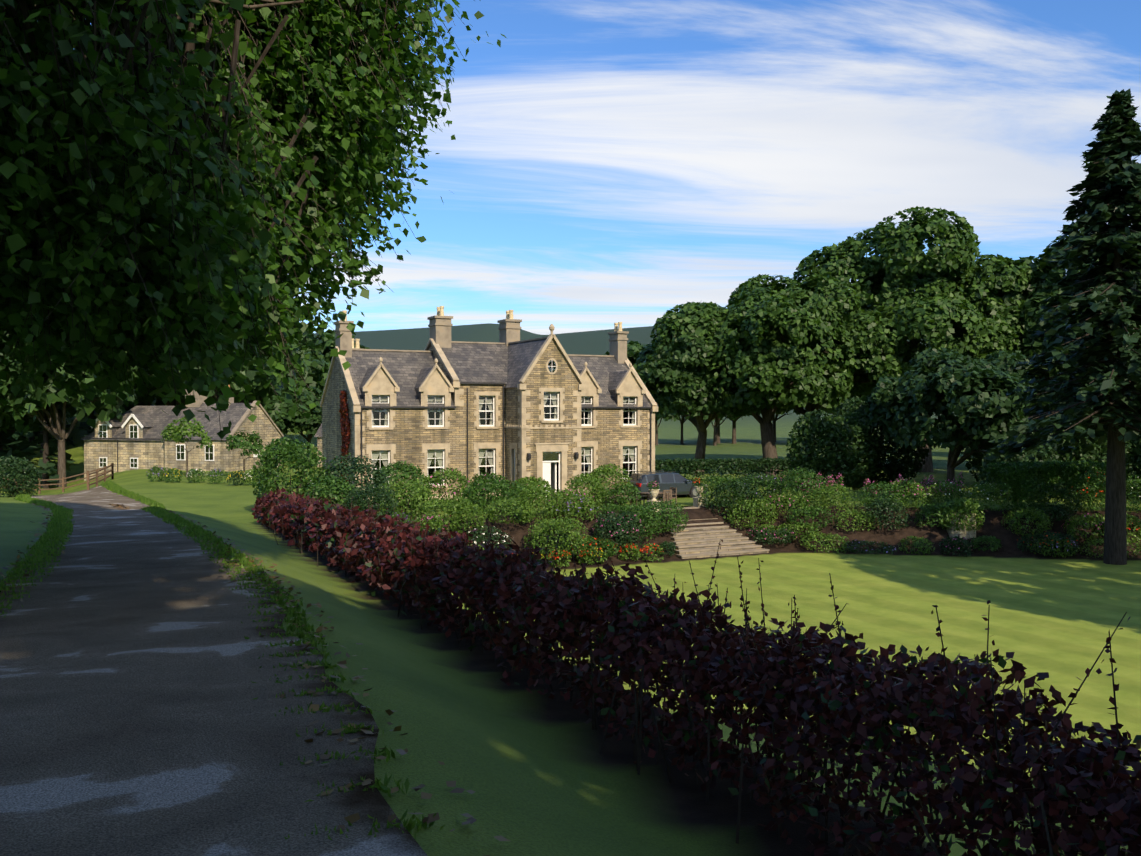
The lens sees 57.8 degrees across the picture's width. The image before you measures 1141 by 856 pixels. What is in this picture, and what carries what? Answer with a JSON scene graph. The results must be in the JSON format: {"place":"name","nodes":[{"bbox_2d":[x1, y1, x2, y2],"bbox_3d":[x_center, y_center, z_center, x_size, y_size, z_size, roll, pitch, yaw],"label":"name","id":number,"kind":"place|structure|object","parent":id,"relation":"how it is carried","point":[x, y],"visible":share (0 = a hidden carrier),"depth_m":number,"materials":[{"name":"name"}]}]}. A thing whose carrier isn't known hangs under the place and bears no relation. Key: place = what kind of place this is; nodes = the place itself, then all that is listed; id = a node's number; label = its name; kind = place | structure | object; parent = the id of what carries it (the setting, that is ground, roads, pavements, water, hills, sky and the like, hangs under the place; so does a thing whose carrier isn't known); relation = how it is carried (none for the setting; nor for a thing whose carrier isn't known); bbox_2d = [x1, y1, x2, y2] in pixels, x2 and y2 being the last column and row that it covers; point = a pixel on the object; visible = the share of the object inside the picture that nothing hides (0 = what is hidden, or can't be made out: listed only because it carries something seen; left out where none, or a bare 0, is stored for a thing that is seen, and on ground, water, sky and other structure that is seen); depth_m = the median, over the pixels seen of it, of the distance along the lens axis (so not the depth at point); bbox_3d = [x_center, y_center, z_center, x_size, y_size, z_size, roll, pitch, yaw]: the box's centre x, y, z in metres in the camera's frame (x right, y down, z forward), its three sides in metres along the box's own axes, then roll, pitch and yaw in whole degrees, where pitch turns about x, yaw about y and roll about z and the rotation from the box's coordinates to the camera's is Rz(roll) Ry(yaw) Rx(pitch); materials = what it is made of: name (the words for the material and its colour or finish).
{"place":"outdoors","nodes":[
{"label":"outdoors","id":0,"kind":"place"},
{"bbox_2d":[0,486,427,855],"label":"driveway","id":1,"kind":"structure","parent":0,"point":[137,718],"depth_m":6.54,"materials":[{"name":"grey asphalt"}]},
{"bbox_2d":[0,480,444,839],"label":"grass verge","id":2,"kind":"structure","parent":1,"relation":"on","point":[60,517],"depth_m":14.05,"materials":[{"name":"green plant"}]},
{"bbox_2d":[0,503,509,855],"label":"grass tufts","id":3,"kind":"object","parent":1,"relation":"on","point":[352,818],"visible":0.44,"depth_m":7.26,"materials":[{"name":"green plant"}]},
{"bbox_2d":[320,306,657,501],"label":"house","id":4,"kind":"structure","parent":0,"point":[510,405],"depth_m":57.93,"materials":[{"name":"stone"}]},
{"bbox_2d":[339,390,349,476],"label":"climbing plant","id":5,"kind":"object","parent":4,"relation":"attached to","point":[345,424],"visible":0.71,"depth_m":56.60,"materials":[{"name":"red plant"}]},
{"bbox_2d":[0,323,1140,855],"bbox_3d":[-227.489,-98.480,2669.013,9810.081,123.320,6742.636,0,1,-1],"label":"ground","id":6,"kind":"structure","parent":0,"point":[538,773],"depth_m":25.37,"materials":[{"name":"green plant"}]},
{"bbox_2d":[0,431,33,473],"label":"tree","id":7,"kind":"object","parent":6,"relation":"on","point":[4,436],"visible":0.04,"depth_m":91.10,"materials":[{"name":"green plant"}]},
{"bbox_2d":[0,455,40,496],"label":"bush","id":8,"kind":"object","parent":6,"relation":"on","point":[9,464],"visible":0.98,"depth_m":68.96,"materials":[{"name":"green plant"}]},
{"bbox_2d":[0,371,86,433],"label":"tree","id":9,"kind":"object","parent":6,"relation":"on","point":[7,426],"visible":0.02,"depth_m":89.78,"materials":[{"name":"green plant"}]},
{"bbox_2d":[7,371,88,488],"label":"tree","id":10,"kind":"object","parent":6,"relation":"on","point":[47,465],"visible":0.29,"depth_m":89.25,"materials":[{"name":"green plant"}]},
{"bbox_2d":[7,463,113,493],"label":"paddock fence","id":11,"kind":"object","parent":6,"relation":"on","point":[63,483],"visible":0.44,"depth_m":81.55,"materials":[{"name":"brown wood"}]},
{"bbox_2d":[0,331,135,486],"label":"tree","id":12,"kind":"object","parent":6,"relation":"on","point":[101,407],"visible":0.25,"depth_m":86.01,"materials":[{"name":"green plant"}]},
{"bbox_2d":[127,359,184,405],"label":"tree","id":13,"kind":"object","parent":6,"relation":"on","point":[147,397],"visible":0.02,"depth_m":108.09,"materials":[{"name":"green plant"}]},
{"bbox_2d":[160,417,212,476],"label":"tree","id":14,"kind":"object","parent":6,"relation":"on","point":[176,434],"visible":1,"depth_m":75.97,"materials":[{"name":"green plant"}]},
{"bbox_2d":[80,385,321,480],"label":"cottages","id":15,"kind":"structure","parent":6,"relation":"on","point":[131,440],"depth_m":87.38,"materials":[{"name":"stone"}]},
{"bbox_2d":[151,314,304,400],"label":"tree","id":16,"kind":"object","parent":6,"relation":"on","point":[255,381],"visible":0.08,"depth_m":99.17,"materials":[{"name":"green plant"}]},
{"bbox_2d":[225,430,263,473],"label":"tree","id":17,"kind":"object","parent":6,"relation":"on","point":[245,443],"visible":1,"depth_m":75.36,"materials":[{"name":"green plant"}]},
{"bbox_2d":[0,0,505,441],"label":"tree","id":18,"kind":"object","parent":6,"relation":"on","point":[187,185],"visible":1,"depth_m":11.54,"materials":[{"name":"green plant"}]},
{"bbox_2d":[213,315,329,402],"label":"tree","id":19,"kind":"object","parent":6,"relation":"on","point":[314,365],"visible":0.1,"depth_m":109.48,"materials":[{"name":"green plant"}]},
{"bbox_2d":[251,437,329,503],"bbox_3d":[-13.424,2.265,49.239,4.441,3.874,3.466,1,1,37],"label":"shrub","id":20,"kind":"object","parent":6,"relation":"on","point":[284,451],"visible":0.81,"depth_m":48.48,"materials":[{"name":"green plant"}]},
{"bbox_2d":[262,386,322,455],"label":"tree","id":21,"kind":"object","parent":6,"relation":"on","point":[276,410],"visible":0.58,"depth_m":97.20,"materials":[{"name":"green plant"}]},
{"bbox_2d":[302,475,362,509],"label":"shrub","id":22,"kind":"object","parent":6,"relation":"on","point":[342,486],"visible":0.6,"depth_m":45.83,"materials":[{"name":"green plant"}]},
{"bbox_2d":[298,329,368,393],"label":"tree","id":23,"kind":"object","parent":6,"relation":"on","point":[327,345],"visible":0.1,"depth_m":121.87,"materials":[{"name":"green plant"}]},
{"bbox_2d":[318,452,392,510],"bbox_3d":[-10.333,2.697,49.566,3.968,2.998,3.315,0,1,23],"label":"shrub","id":24,"kind":"object","parent":6,"relation":"on","point":[353,467],"visible":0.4,"depth_m":49.03,"materials":[{"name":"green plant"}]},
{"bbox_2d":[343,484,399,517],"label":"bank shrub","id":25,"kind":"object","parent":6,"relation":"on","point":[373,489],"visible":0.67,"depth_m":44.70,"materials":[{"name":"green plant"}]},
{"bbox_2d":[372,460,428,508],"bbox_3d":[-8.560,2.890,51.669,2.929,2.538,3.804,0,1,-1],"label":"shrub","id":26,"kind":"object","parent":6,"relation":"on","point":[413,471],"visible":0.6,"depth_m":51.22,"materials":[{"name":"green plant"}]},
{"bbox_2d":[375,477,434,516],"bbox_3d":[-7.740,3.245,48.112,2.730,1.952,2.824,0,1,-1],"label":"shrub","id":27,"kind":"object","parent":6,"relation":"on","point":[419,488],"visible":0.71,"depth_m":47.61,"materials":[{"name":"green plant"}]},
{"bbox_2d":[413,513,449,537],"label":"bank shrub","id":28,"kind":"object","parent":6,"relation":"on","point":[433,519],"visible":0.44,"depth_m":44.23,"materials":[{"name":"green plant"}]},
{"bbox_2d":[416,467,472,511],"bbox_3d":[-6.324,3.059,51.364,3.026,2.212,3.097,0,1,-1],"label":"shrub","id":29,"kind":"object","parent":6,"relation":"on","point":[438,477],"visible":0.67,"depth_m":50.83,"materials":[{"name":"green plant"}]},
{"bbox_2d":[420,496,474,531],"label":"bank shrub","id":30,"kind":"object","parent":6,"relation":"on","point":[447,502],"visible":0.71,"depth_m":45.63,"materials":[{"name":"green plant"}]},
{"bbox_2d":[443,502,485,532],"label":"bank shrub","id":31,"kind":"object","parent":6,"relation":"on","point":[479,511],"visible":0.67,"depth_m":45.76,"materials":[{"name":"green plant"}]},
{"bbox_2d":[467,472,509,506],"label":"shrub","id":32,"kind":"object","parent":6,"relation":"on","point":[492,476],"visible":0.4,"depth_m":52.76,"materials":[{"name":"green plant"}]},
{"bbox_2d":[466,525,512,551],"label":"flowers","id":33,"kind":"object","parent":6,"relation":"on","point":[482,533],"visible":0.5,"depth_m":45.16,"materials":[{"name":"green plant"}]},
{"bbox_2d":[461,479,528,513],"bbox_3d":[-3.638,3.333,50.084,3.298,1.715,2.785,0,1,-1],"label":"shrub","id":34,"kind":"object","parent":6,"relation":"on","point":[488,486],"visible":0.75,"depth_m":49.66,"materials":[{"name":"green plant"}]},
{"bbox_2d":[484,497,535,523],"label":"bank shrub","id":35,"kind":"object","parent":6,"relation":"on","point":[491,515],"visible":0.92,"depth_m":47.04,"materials":[{"name":"green plant"}]},
{"bbox_2d":[507,476,551,506],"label":"shrub","id":36,"kind":"object","parent":6,"relation":"on","point":[525,481],"visible":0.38,"depth_m":52.48,"materials":[{"name":"green plant"}]},
{"bbox_2d":[514,482,563,522],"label":"bank shrub","id":37,"kind":"object","parent":6,"relation":"on","point":[535,491],"visible":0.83,"depth_m":47.83,"materials":[{"name":"green plant"}]},
{"bbox_2d":[524,517,590,558],"bbox_3d":[-0.598,4.826,45.759,2.980,1.826,2.846,0,1,-1],"label":"bank shrub","id":38,"kind":"object","parent":6,"relation":"on","point":[557,524],"visible":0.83,"depth_m":45.31,"materials":[{"name":"green plant"}]},
{"bbox_2d":[544,488,594,517],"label":"bank shrub","id":39,"kind":"object","parent":6,"relation":"on","point":[582,493],"visible":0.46,"depth_m":49.37,"materials":[{"name":"green plant"}]},
{"bbox_2d":[548,493,598,520],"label":"bank shrub","id":40,"kind":"object","parent":6,"relation":"on","point":[582,500],"visible":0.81,"depth_m":48.40,"materials":[{"name":"green plant"}]},
{"bbox_2d":[564,473,608,509],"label":"bush","id":41,"kind":"object","parent":6,"relation":"on","point":[579,481],"visible":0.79,"depth_m":51.36,"materials":[{"name":"green plant"}]},
{"bbox_2d":[568,536,618,558],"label":"flowering plant","id":42,"kind":"object","parent":6,"relation":"on","point":[608,549],"visible":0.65,"depth_m":45.83,"materials":[{"name":"green plant"}]},
{"bbox_2d":[587,463,633,502],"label":"shrub","id":43,"kind":"object","parent":6,"relation":"on","point":[606,470],"depth_m":55.13,"materials":[{"name":"green plant"}]},
{"bbox_2d":[596,483,640,508],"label":"shrub","id":44,"kind":"object","parent":6,"relation":"on","point":[612,492],"visible":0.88,"depth_m":51.64,"materials":[{"name":"green plant"}]},
{"bbox_2d":[592,511,645,549],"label":"bank shrub","id":45,"kind":"object","parent":6,"relation":"on","point":[613,524],"visible":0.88,"depth_m":47.26,"materials":[{"name":"green plant"}]},
{"bbox_2d":[603,341,646,369],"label":"tree","id":46,"kind":"object","parent":6,"relation":"on","point":[634,348],"visible":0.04,"depth_m":135.12,"materials":[{"name":"green plant"}]},
{"bbox_2d":[600,487,676,507],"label":"stone wall","id":47,"kind":"structure","parent":6,"relation":"on","point":[669,495],"depth_m":52.53,"materials":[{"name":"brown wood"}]},
{"bbox_2d":[614,504,663,540],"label":"bank shrub","id":48,"kind":"object","parent":6,"relation":"on","point":[638,509],"visible":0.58,"depth_m":48.14,"materials":[{"name":"green plant"}]},
{"bbox_2d":[634,499,688,533],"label":"shrub","id":49,"kind":"object","parent":6,"relation":"on","point":[663,506],"visible":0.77,"depth_m":49.28,"materials":[{"name":"green plant"}]},
{"bbox_2d":[626,470,707,499],"bbox_3d":[5.478,3.233,58.803,4.700,1.575,2.140,-1,1,-28],"label":"estate car","id":50,"kind":"object","parent":6,"relation":"on","point":[668,480],"visible":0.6,"depth_m":57.89,"materials":[{"name":"grey paint"}]},
{"bbox_2d":[252,487,1140,855],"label":"berberis hedge","id":51,"kind":"object","parent":6,"relation":"on","point":[602,621],"visible":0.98,"depth_m":6.50,"materials":[{"name":"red plant"}]},
{"bbox_2d":[636,324,790,474],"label":"tree","id":52,"kind":"object","parent":6,"relation":"on","point":[676,384],"visible":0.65,"depth_m":76.12,"materials":[{"name":"green plant"}]},
{"bbox_2d":[661,506,769,558],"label":"garden steps","id":53,"kind":"structure","parent":6,"relation":"on","point":[694,542],"depth_m":49.71,"materials":[{"name":"stone"}]},
{"bbox_2d":[696,475,744,506],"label":"border shrub","id":54,"kind":"object","parent":6,"relation":"on","point":[716,481],"visible":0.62,"depth_m":53.06,"materials":[{"name":"green plant"}]},
{"bbox_2d":[704,480,763,515],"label":"shrub","id":55,"kind":"object","parent":6,"relation":"on","point":[734,483],"visible":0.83,"depth_m":52.22,"materials":[{"name":"green plant"}]},
{"bbox_2d":[655,457,835,480],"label":"field hedge","id":56,"kind":"object","parent":6,"relation":"on","point":[718,464],"visible":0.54,"depth_m":71.70,"materials":[{"name":"green plant"}]},
{"bbox_2d":[723,498,778,528],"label":"border shrub","id":57,"kind":"object","parent":6,"relation":"on","point":[749,510],"visible":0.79,"depth_m":51.58,"materials":[{"name":"green plant"}]},
{"bbox_2d":[730,472,783,503],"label":"border shrub","id":58,"kind":"object","parent":6,"relation":"on","point":[763,485],"visible":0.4,"depth_m":53.74,"materials":[{"name":"green plant"}]},
{"bbox_2d":[650,274,884,475],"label":"tree","id":59,"kind":"object","parent":6,"relation":"on","point":[781,325],"visible":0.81,"depth_m":74.47,"materials":[{"name":"green plant"}]},
{"bbox_2d":[746,526,798,544],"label":"border shrub","id":60,"kind":"object","parent":6,"relation":"on","point":[770,537],"visible":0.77,"depth_m":50.56,"materials":[{"name":"green plant"}]},
{"bbox_2d":[757,493,810,515],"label":"border shrub","id":61,"kind":"object","parent":6,"relation":"on","point":[775,497],"visible":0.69,"depth_m":52.47,"materials":[{"name":"green plant"}]},
{"bbox_2d":[772,467,827,506],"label":"border shrub","id":62,"kind":"object","parent":6,"relation":"on","point":[793,490],"visible":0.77,"depth_m":53.26,"materials":[{"name":"green plant"}]},
{"bbox_2d":[779,521,821,539],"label":"border shrub","id":63,"kind":"object","parent":6,"relation":"on","point":[798,526],"visible":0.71,"depth_m":50.99,"materials":[{"name":"green plant"}]},
{"bbox_2d":[784,505,834,528],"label":"border shrub","id":64,"kind":"object","parent":6,"relation":"on","point":[808,510],"visible":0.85,"depth_m":51.42,"materials":[{"name":"green plant"}]},
{"bbox_2d":[799,531,849,552],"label":"border shrub","id":65,"kind":"object","parent":6,"relation":"on","point":[828,537],"visible":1,"depth_m":49.98,"materials":[{"name":"green plant"}]},
{"bbox_2d":[785,409,879,488],"bbox_3d":[16.834,1.351,66.371,5.568,5.154,5.761,1,1,30],"label":"understory","id":66,"kind":"object","parent":6,"relation":"on","point":[825,428],"visible":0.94,"depth_m":64.83,"materials":[{"name":"green plant"}]},
{"bbox_2d":[810,483,858,511],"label":"border shrub","id":67,"kind":"object","parent":6,"relation":"on","point":[826,489],"visible":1,"depth_m":52.42,"materials":[{"name":"green plant"}]},
{"bbox_2d":[832,507,877,530],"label":"border shrub","id":68,"kind":"object","parent":6,"relation":"on","point":[852,512],"visible":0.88,"depth_m":51.23,"materials":[{"name":"green plant"}]},
{"bbox_2d":[840,539,896,554],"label":"border shrub","id":69,"kind":"object","parent":6,"relation":"on","point":[872,543],"visible":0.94,"depth_m":49.30,"materials":[{"name":"green plant"}]},
{"bbox_2d":[828,396,928,485],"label":"understory","id":70,"kind":"object","parent":6,"relation":"on","point":[906,455],"visible":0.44,"depth_m":67.32,"materials":[{"name":"green plant"}]},
{"bbox_2d":[853,481,910,509],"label":"border shrub","id":71,"kind":"object","parent":6,"relation":"on","point":[877,486],"visible":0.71,"depth_m":52.24,"materials":[{"name":"green plant"}]},
{"bbox_2d":[861,497,911,529],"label":"border shrub","id":72,"kind":"object","parent":6,"relation":"on","point":[887,505],"visible":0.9,"depth_m":50.89,"materials":[{"name":"green plant"}]},
{"bbox_2d":[886,478,926,509],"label":"border shrub","id":73,"kind":"object","parent":6,"relation":"on","point":[914,484],"visible":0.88,"depth_m":52.10,"materials":[{"name":"green plant"}]},
{"bbox_2d":[898,536,934,554],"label":"border shrub","id":74,"kind":"object","parent":6,"relation":"on","point":[918,543],"visible":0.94,"depth_m":49.26,"materials":[{"name":"green plant"}]},
{"bbox_2d":[793,206,1054,471],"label":"tree","id":75,"kind":"object","parent":6,"relation":"on","point":[905,287],"visible":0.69,"depth_m":77.42,"materials":[{"name":"green plant"}]},
{"bbox_2d":[914,502,951,526],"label":"border shrub","id":76,"kind":"object","parent":6,"relation":"on","point":[930,512],"visible":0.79,"depth_m":50.60,"materials":[{"name":"green plant"}]},
{"bbox_2d":[917,480,971,503],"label":"border shrub","id":77,"kind":"object","parent":6,"relation":"on","point":[956,489],"visible":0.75,"depth_m":52.58,"materials":[{"name":"green plant"}]},
{"bbox_2d":[939,535,974,556],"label":"border shrub","id":78,"kind":"object","parent":6,"relation":"on","point":[963,540],"visible":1,"depth_m":48.77,"materials":[{"name":"green plant"}]},
{"bbox_2d":[861,347,1058,491],"bbox_3d":[24.069,-0.484,63.425,10.617,9.326,11.952,-1,1,-32],"label":"tree","id":79,"kind":"object","parent":6,"relation":"on","point":[969,391],"visible":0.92,"depth_m":60.98,"materials":[{"name":"green plant"}]},
{"bbox_2d":[946,512,975,538],"bbox_3d":[19.073,4.788,50.457,1.200,1.300,0.700,0,1,-1],"label":"garden wall stub","id":80,"kind":"object","parent":6,"relation":"on","point":[968,534],"visible":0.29,"depth_m":50.11,"materials":[{"name":"stone"}]},
{"bbox_2d":[938,497,984,531],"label":"shrub","id":81,"kind":"object","parent":6,"relation":"on","point":[964,502],"visible":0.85,"depth_m":50.01,"materials":[{"name":"green plant"}]},
{"bbox_2d":[968,535,1001,550],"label":"border shrub","id":82,"kind":"object","parent":6,"relation":"on","point":[994,539],"visible":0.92,"depth_m":48.95,"materials":[{"name":"green plant"}]},
{"bbox_2d":[966,481,1009,510],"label":"border shrub","id":83,"kind":"object","parent":6,"relation":"on","point":[983,488],"visible":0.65,"depth_m":51.22,"materials":[{"name":"green plant"}]},
{"bbox_2d":[961,379,1065,481],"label":"understory","id":84,"kind":"object","parent":6,"relation":"on","point":[975,463],"visible":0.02,"depth_m":66.74,"materials":[{"name":"green plant"}]},
{"bbox_2d":[978,439,1062,498],"bbox_3d":[25.240,2.283,57.885,4.723,3.591,3.408,0,1,-1],"label":"understory","id":85,"kind":"object","parent":6,"relation":"on","point":[1042,455],"visible":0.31,"depth_m":57.25,"materials":[{"name":"green plant"}]},
{"bbox_2d":[1001,507,1052,535],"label":"border shrub","id":86,"kind":"object","parent":6,"relation":"on","point":[1034,515],"visible":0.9,"depth_m":49.38,"materials":[{"name":"green plant"}]},
{"bbox_2d":[948,229,1137,381],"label":"tree","id":87,"kind":"object","parent":6,"relation":"on","point":[1041,289],"visible":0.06,"depth_m":76.80,"materials":[{"name":"green plant"}]},
{"bbox_2d":[984,460,1106,520],"bbox_3d":[24.031,3.056,51.790,6.238,2.925,1.871,0,1,-11],"label":"clipped hedge","id":88,"kind":"object","parent":6,"relation":"on","point":[1013,472],"visible":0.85,"depth_m":51.15,"materials":[{"name":"green plant"}]},
{"bbox_2d":[1017,531,1078,553],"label":"border shrub","id":89,"kind":"object","parent":6,"relation":"on","point":[1055,535],"visible":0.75,"depth_m":48.38,"materials":[{"name":"green plant"}]},
{"bbox_2d":[1027,537,1078,557],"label":"border shrub","id":90,"kind":"object","parent":6,"relation":"on","point":[1058,544],"visible":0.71,"depth_m":47.97,"materials":[{"name":"green plant"}]},
{"bbox_2d":[1020,482,1086,514],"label":"border shrub","id":91,"kind":"object","parent":6,"relation":"on","point":[1057,487],"visible":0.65,"depth_m":50.29,"materials":[{"name":"green plant"}]},
{"bbox_2d":[982,89,1140,564],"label":"tree","id":92,"kind":"object","parent":6,"relation":"on","point":[1105,213],"visible":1,"depth_m":45.73,"materials":[{"name":"green plant"}]},
{"bbox_2d":[1061,513,1104,540],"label":"border shrub","id":93,"kind":"object","parent":6,"relation":"on","point":[1076,520],"visible":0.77,"depth_m":48.91,"materials":[{"name":"green plant"}]},
{"bbox_2d":[1061,469,1105,511],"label":"border shrub","id":94,"kind":"object","parent":6,"relation":"on","point":[1086,480],"visible":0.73,"depth_m":50.48,"materials":[{"name":"green plant"}]},
{"bbox_2d":[1042,293,1139,456],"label":"tree","id":95,"kind":"object","parent":6,"relation":"on","point":[1048,341],"visible":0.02,"depth_m":64.67,"materials":[{"name":"green plant"}]},
{"bbox_2d":[1042,423,1140,499],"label":"understory","id":96,"kind":"object","parent":6,"relation":"on","point":[1087,456],"visible":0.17,"depth_m":57.42,"materials":[{"name":"green plant"}]},
{"bbox_2d":[1065,385,1140,491],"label":"understory","id":97,"kind":"object","parent":6,"relation":"on","point":[1137,441],"visible":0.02,"depth_m":58.60,"materials":[{"name":"green plant"}]},
{"bbox_2d":[1076,537,1140,557],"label":"border shrub","id":98,"kind":"object","parent":6,"relation":"on","point":[1101,541],"visible":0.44,"depth_m":47.79,"materials":[{"name":"green plant"}]},
{"bbox_2d":[1126,474,1140,512],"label":"border shrub","id":99,"kind":"object","parent":6,"relation":"on","point":[1137,484],"visible":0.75,"depth_m":50.14,"materials":[{"name":"green plant"}]},
{"bbox_2d":[90,0,1140,334],"label":"sky","id":100,"kind":"structure","parent":0,"point":[609,162],"materials":[{"name":"blue"}]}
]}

